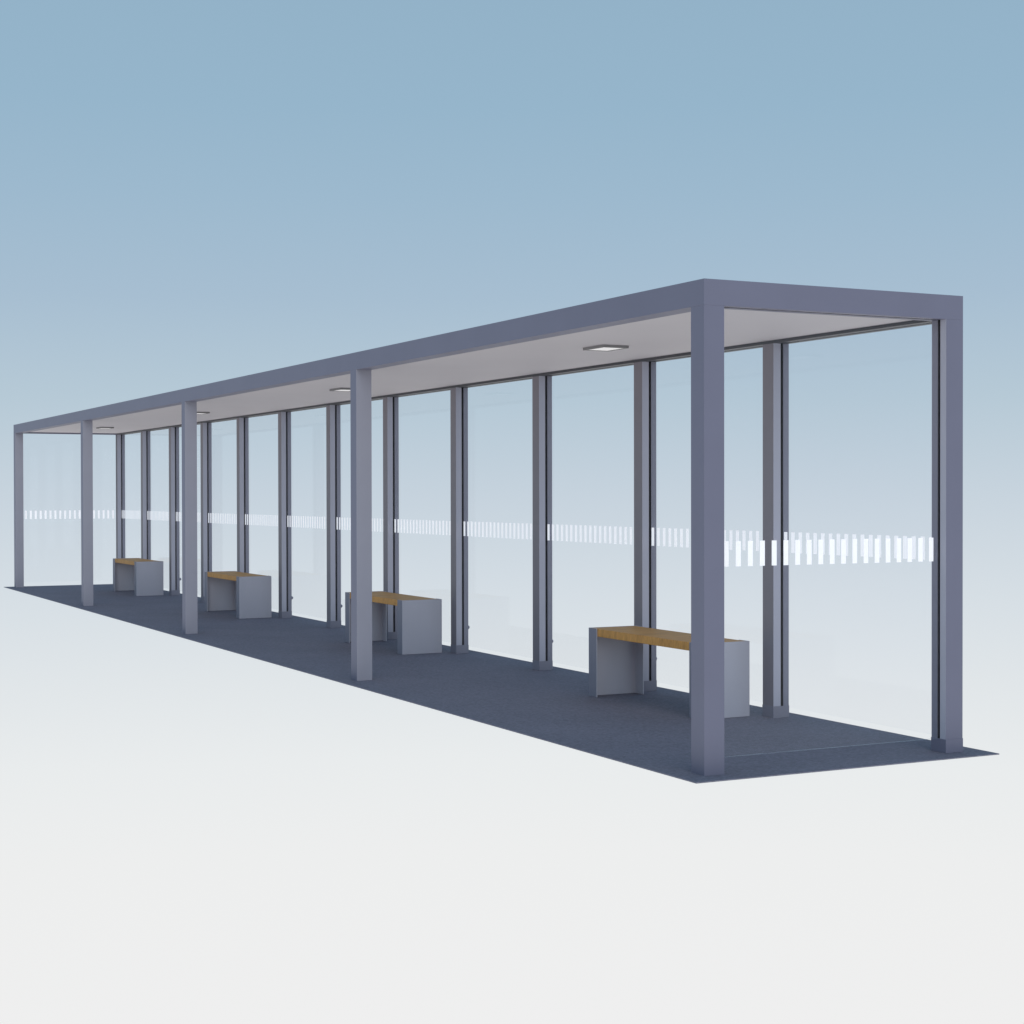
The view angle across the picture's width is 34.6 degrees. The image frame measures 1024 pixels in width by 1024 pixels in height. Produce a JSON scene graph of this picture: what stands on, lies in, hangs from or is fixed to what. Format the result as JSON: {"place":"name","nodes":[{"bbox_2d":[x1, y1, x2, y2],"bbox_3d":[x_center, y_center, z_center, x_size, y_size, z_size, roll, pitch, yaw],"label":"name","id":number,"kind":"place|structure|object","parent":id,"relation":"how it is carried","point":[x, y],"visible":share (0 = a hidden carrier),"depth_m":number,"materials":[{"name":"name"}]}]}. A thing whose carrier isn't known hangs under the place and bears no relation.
{"place":"outdoors","nodes":[
{"label":"outdoors","id":0,"kind":"place"},
{"bbox_2d":[5,584,998,783],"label":"pavement","id":1,"kind":"structure","parent":0,"point":[649,730],"depth_m":11.71,"materials":[{"name":"grey concrete"}]},
{"bbox_2d":[113,558,163,595],"bbox_3d":[-5.624,0.968,24.729,0.400,0.499,1.460,0,1,-27],"label":"bench","id":2,"kind":"object","parent":1,"relation":"on","point":[141,577],"visible":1,"depth_m":24.14,"materials":[{"name":"grey metal"}]},
{"bbox_2d":[204,571,271,618],"bbox_3d":[-3.393,1.012,20.311,0.400,0.499,1.460,0,1,-27],"label":"bench","id":3,"kind":"object","parent":1,"relation":"on","point":[245,595],"visible":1,"depth_m":19.74,"materials":[{"name":"grey metal"}]},
{"bbox_2d":[345,591,441,654],"bbox_3d":[-1.160,1.056,15.891,0.400,0.499,1.460,0,1,-27],"label":"bench","id":4,"kind":"object","parent":1,"relation":"on","point":[419,624],"visible":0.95,"depth_m":15.28,"materials":[{"name":"grey metal"}]},
{"bbox_2d":[14,278,962,775],"bbox_3d":[-2.690,-0.013,17.901,1.795,2.600,19.944,0,1,-27],"label":"waiting shelter","id":5,"kind":"object","parent":1,"relation":"on","point":[704,324],"visible":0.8,"depth_m":12.24,"materials":[{"name":"grey metal"}]},
{"bbox_2d":[96,427,113,428],"bbox_3d":[-6.059,-1.252,24.512,0.200,0.018,0.280,0,1,-27],"label":"ceiling light","id":6,"kind":"object","parent":5,"relation":"attached to","point":[104,427],"visible":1,"depth_m":24.51,"materials":[{"name":"white plastic"}]},
{"bbox_2d":[330,388,349,391],"bbox_3d":[-1.593,-1.164,15.668,0.200,0.018,0.280,0,1,-27],"label":"ceiling light","id":7,"kind":"object","parent":5,"relation":"attached to","point":[342,389],"visible":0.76,"depth_m":15.65,"materials":[{"name":"white plastic"}]},
{"bbox_2d":[583,344,628,350],"bbox_3d":[0.640,-1.120,11.247,0.200,0.018,0.280,0,1,-27],"label":"ceiling light","id":8,"kind":"object","parent":5,"relation":"attached to","point":[603,347],"visible":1,"depth_m":11.21,"materials":[{"name":"white plastic"}]},
{"bbox_2d":[589,626,749,717],"bbox_3d":[1.068,1.100,11.479,0.400,0.499,1.460,0,1,-27],"label":"bench","id":9,"kind":"object","parent":1,"relation":"on","point":[616,659],"visible":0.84,"depth_m":11.85,"materials":[{"name":"grey metal"}]},
{"bbox_2d":[0,0,1023,1023],"label":"sky","id":10,"kind":"structure","parent":0,"point":[193,193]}
]}

